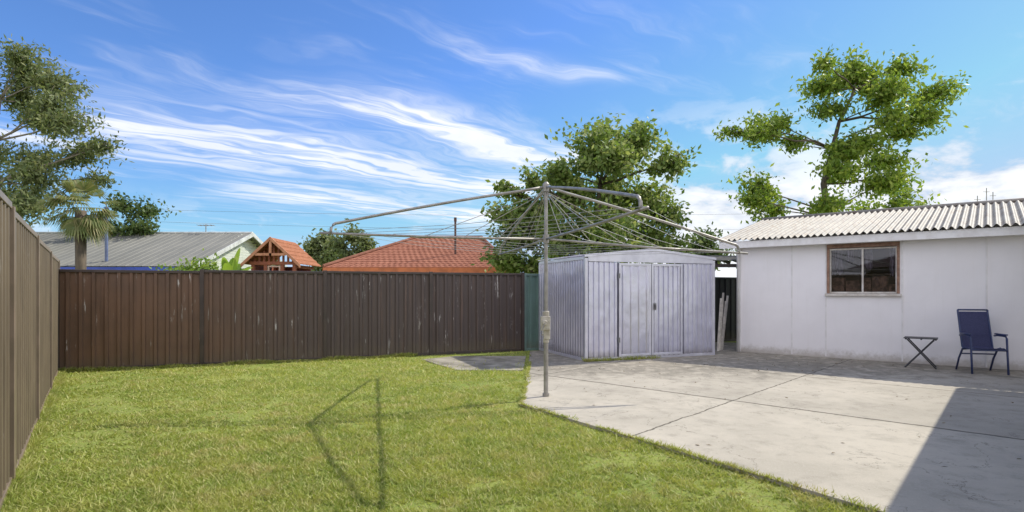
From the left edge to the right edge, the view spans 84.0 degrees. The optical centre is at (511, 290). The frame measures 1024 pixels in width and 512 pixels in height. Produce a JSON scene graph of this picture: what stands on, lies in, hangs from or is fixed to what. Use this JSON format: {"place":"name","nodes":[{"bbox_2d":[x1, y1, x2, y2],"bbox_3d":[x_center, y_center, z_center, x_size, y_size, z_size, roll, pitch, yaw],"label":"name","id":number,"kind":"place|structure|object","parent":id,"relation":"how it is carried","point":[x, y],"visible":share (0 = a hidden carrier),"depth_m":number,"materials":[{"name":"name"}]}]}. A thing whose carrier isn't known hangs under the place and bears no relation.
{"place":"outdoors","nodes":[
{"label":"outdoors","id":0,"kind":"place"},
{"bbox_2d":[221,248,251,269],"bbox_3d":[-6.639,0.205,13.597,1.009,2.450,1.215,0,0,-29],"label":"banana plant","id":1,"kind":"object","parent":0,"point":[232,264],"visible":0.28,"depth_m":13.49,"materials":[{"name":"green plant"}]},
{"bbox_2d":[47,206,718,229],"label":"power lines","id":2,"kind":"object","parent":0,"point":[374,227],"visible":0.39,"depth_m":38.49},
{"bbox_2d":[0,341,887,511],"bbox_3d":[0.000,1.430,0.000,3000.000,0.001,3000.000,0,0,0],"label":"ground","id":3,"kind":"structure","parent":0,"point":[629,462],"depth_m":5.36,"materials":[{"name":"green plant"}]},
{"bbox_2d":[0,190,59,509],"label":"side fence","id":4,"kind":"object","parent":3,"relation":"on","point":[29,263],"visible":0.91,"depth_m":4.92,"materials":[{"name":"metal"}]},
{"bbox_2d":[0,33,134,227],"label":"gum tree","id":5,"kind":"object","parent":3,"relation":"on","point":[49,112],"visible":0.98,"depth_m":22.13,"materials":[{"name":"green plant"}]},
{"bbox_2d":[33,177,121,268],"bbox_3d":[-14.431,-1.173,18.980,2.444,5.205,2.410,0,0,0],"label":"fan palm","id":6,"kind":"object","parent":3,"relation":"on","point":[81,226],"visible":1,"depth_m":18.78,"materials":[{"name":"green plant"}]},
{"bbox_2d":[99,190,181,239],"bbox_3d":[-16.776,-1.454,24.828,3.545,5.769,2.765,0,0,-16],"label":"dense tree","id":7,"kind":"object","parent":3,"relation":"on","point":[144,224],"visible":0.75,"depth_m":24.67,"materials":[{"name":"green plant"}]},
{"bbox_2d":[60,234,274,269],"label":"walls","id":8,"kind":"structure","parent":3,"relation":"on","point":[244,248],"depth_m":24.32,"materials":[{"name":"white paint"}]},
{"bbox_2d":[104,207,108,266],"bbox_3d":[-14.900,-1.970,20.900,0.152,2.200,0.160,0,0,0],"label":"flue pipe","id":9,"kind":"object","parent":8,"relation":"attached to","point":[106,249],"visible":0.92,"depth_m":20.86,"materials":[{"name":"grey metal"}]},
{"bbox_2d":[60,267,181,270],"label":"blue wall and gutter","id":10,"kind":"structure","parent":8,"relation":"attached to","point":[120,268],"depth_m":20.24,"materials":[{"name":"paint"}]},
{"bbox_2d":[38,233,279,265],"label":"roof","id":11,"kind":"structure","parent":8,"relation":"on","point":[155,249],"depth_m":22.70,"materials":[{"name":"metal"}]},
{"bbox_2d":[36,232,287,267],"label":"bargeboards","id":12,"kind":"object","parent":11,"relation":"attached to","point":[235,244],"visible":0.53,"depth_m":24.95,"materials":[{"name":"white wood"}]},
{"bbox_2d":[149,248,221,270],"bbox_3d":[-7.497,0.226,13.356,1.836,2.408,1.481,0,0,0],"label":"garden shrub","id":13,"kind":"object","parent":3,"relation":"on","point":[204,266],"visible":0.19,"depth_m":13.22,"materials":[{"name":"green plant"}]},
{"bbox_2d":[249,243,313,270],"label":"walls","id":14,"kind":"structure","parent":3,"relation":"on","point":[255,265],"depth_m":14.31,"materials":[{"name":"red wood"}]},
{"bbox_2d":[245,238,320,266],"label":"shingle roof","id":15,"kind":"structure","parent":14,"relation":"on","point":[296,252],"depth_m":14.81,"materials":[{"name":"orange tile"}]},
{"bbox_2d":[240,237,299,266],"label":"bargeboards","id":16,"kind":"object","parent":15,"relation":"attached to","point":[270,240],"visible":1,"depth_m":14.10,"materials":[{"name":"orange wood"}]},
{"bbox_2d":[58,268,524,369],"bbox_3d":[-3.853,0.499,11.720,9.015,1.862,0.076,0,0,-23],"label":"back fence","id":17,"kind":"object","parent":3,"relation":"on","point":[127,318],"visible":0.9,"depth_m":11.34,"materials":[{"name":"brown wood"}]},
{"bbox_2d":[297,228,346,270],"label":"gum tree","id":18,"kind":"object","parent":3,"relation":"on","point":[315,251],"visible":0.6,"depth_m":41.69,"materials":[{"name":"green plant"}]},
{"bbox_2d":[320,218,379,259],"bbox_3d":[-10.059,-1.543,35.484,3.648,5.946,2.722,0,0,-18],"label":"gum tree","id":19,"kind":"object","parent":3,"relation":"on","point":[357,243],"visible":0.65,"depth_m":35.15,"materials":[{"name":"green plant"}]},
{"bbox_2d":[422,356,525,370],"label":"path slab","id":20,"kind":"structure","parent":3,"relation":"on","point":[491,362],"depth_m":11.17,"materials":[{"name":"grey concrete"}]},
{"bbox_2d":[525,273,538,350],"bbox_3d":[1.651,0.504,14.103,3.012,1.852,0.070,0,0,-23],"label":"teal fence","id":21,"kind":"object","parent":3,"relation":"on","point":[531,312],"visible":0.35,"depth_m":13.58,"materials":[{"name":"metal"}]},
{"bbox_2d":[470,109,705,273],"bbox_3d":[2.410,-2.122,18.026,7.520,7.104,5.344,0,0,0],"label":"leafy tree","id":22,"kind":"object","parent":3,"relation":"on","point":[609,160],"visible":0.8,"depth_m":17.42,"materials":[{"name":"green plant"}]},
{"bbox_2d":[669,221,736,270],"bbox_3d":[8.483,-0.855,26.307,3.983,4.569,2.434,0,0,0],"label":"dense tree","id":23,"kind":"object","parent":3,"relation":"on","point":[710,244],"visible":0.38,"depth_m":26.00,"materials":[{"name":"green plant"}]},
{"bbox_2d":[715,277,736,341],"bbox_3d":[5.331,0.523,15.697,5.015,1.813,0.070,0,0,-23],"label":"dark fence","id":24,"kind":"object","parent":3,"relation":"on","point":[726,286],"visible":0.03,"depth_m":16.05,"materials":[{"name":"metal"}]},
{"bbox_2d":[712,42,971,223],"bbox_3d":[11.493,-3.698,20.110,8.269,10.256,4.582,0,0,0],"label":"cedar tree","id":25,"kind":"object","parent":3,"relation":"on","point":[862,79],"visible":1,"depth_m":19.47,"materials":[{"name":"green plant"}]},
{"bbox_2d":[845,184,946,210],"bbox_3d":[15.941,-1.488,23.136,4.845,5.837,2.509,0,0,-13],"label":"cedar tree","id":26,"kind":"object","parent":3,"relation":"on","point":[894,202],"visible":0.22,"depth_m":22.86,"materials":[{"name":"green plant"}]},
{"bbox_2d":[974,188,995,200],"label":"radio masts","id":27,"kind":"object","parent":3,"relation":"on","point":[992,195],"visible":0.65,"depth_m":21.99},
{"bbox_2d":[0,0,1023,276],"label":"sky","id":28,"kind":"structure","parent":0,"point":[293,110],"materials":[{"name":"blue"}]},
{"bbox_2d":[521,342,1023,511],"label":"concrete patio","id":29,"kind":"structure","parent":0,"point":[900,432],"depth_m":6.28,"materials":[{"name":"grey concrete"}]},
{"bbox_2d":[320,182,747,396],"bbox_3d":[0.450,-0.005,7.540,4.319,2.870,3.862,0,0,33],"label":"rotary clothesline","id":30,"kind":"object","parent":29,"relation":"on","point":[545,317],"visible":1,"depth_m":7.49,"materials":[{"name":"metal"}]},
{"bbox_2d":[538,249,715,360],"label":"garden shed","id":31,"kind":"structure","parent":29,"relation":"on","point":[601,305],"depth_m":11.84,"materials":[{"name":"metal"}]},
{"bbox_2d":[675,255,736,266],"bbox_3d":[5.550,0.205,15.675,2.700,2.450,1.850,0,0,0],"label":"lean to","id":32,"kind":"object","parent":29,"relation":"on","point":[724,259],"visible":0.23,"depth_m":15.40,"materials":[{"name":"grey metal"}]},
{"bbox_2d":[717,293,728,350],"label":"leaning planks","id":33,"kind":"object","parent":29,"relation":"on","point":[720,338],"visible":1,"depth_m":13.40,"materials":[{"name":"grey wood"}]},
{"bbox_2d":[538,355,1023,466],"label":"fallen leaves","id":34,"kind":"object","parent":29,"relation":"on","point":[782,379],"visible":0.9,"depth_m":9.98,"materials":[{"name":"brown plant"}]},
{"bbox_2d":[717,198,1023,370],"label":"white outbuilding","id":35,"kind":"structure","parent":29,"relation":"on","point":[876,284],"depth_m":11.48,"materials":[{"name":"paint"}]},
{"bbox_2d":[825,246,901,295],"bbox_3d":[7.101,-0.383,11.535,1.330,0.985,0.150,0,0,40],"label":"window frame","id":36,"kind":"structure","parent":35,"relation":"in","point":[876,293],"depth_m":11.53,"materials":[{"name":"metal"}]},
{"bbox_2d":[831,248,895,291],"bbox_3d":[7.128,-0.410,11.567,1.130,0.880,0.029,0,0,40],"label":"window glass","id":37,"kind":"structure","parent":35,"relation":"in","point":[879,264],"depth_m":11.55,"materials":[{"name":"black"}]},
{"bbox_2d":[904,336,937,368],"bbox_3d":[7.460,1.131,10.380,0.500,0.553,0.400,0,0,38],"label":"folding table","id":38,"kind":"object","parent":29,"relation":"on","point":[922,350],"visible":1,"depth_m":10.34,"materials":[{"name":"grey metal"}]},
{"bbox_2d":[955,309,1009,374],"bbox_3d":[8.061,0.866,9.777,0.554,1.082,0.647,0,0,17],"label":"patio chair","id":39,"kind":"object","parent":29,"relation":"on","point":[975,333],"visible":1,"depth_m":9.95,"materials":[{"name":"fabric"}]},
{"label":"walls","id":40,"kind":"object","parent":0,"visible":0},
{"bbox_2d":[323,238,497,267],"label":"roof tiles","id":41,"kind":"object","parent":40,"relation":"on","point":[408,255],"visible":0.68,"depth_m":23.32,"materials":[{"name":"tile"}]},
{"bbox_2d":[323,268,495,272],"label":"fascia","id":42,"kind":"structure","parent":41,"relation":"attached to","point":[469,270],"depth_m":21.93,"materials":[{"name":"orange wood"}]},
{"bbox_2d":[322,235,496,266],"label":"ridge caps","id":43,"kind":"object","parent":41,"relation":"on","point":[491,246],"visible":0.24,"depth_m":24.18,"materials":[{"name":"tile"}]},
{"bbox_2d":[454,217,456,253],"bbox_3d":[-2.350,-2.100,23.600,0.114,1.860,0.120,0,0,0],"label":"flue","id":44,"kind":"object","parent":41,"relation":"on","point":[455,219],"visible":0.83,"depth_m":23.56,"materials":[{"name":"grey metal"}]}
]}

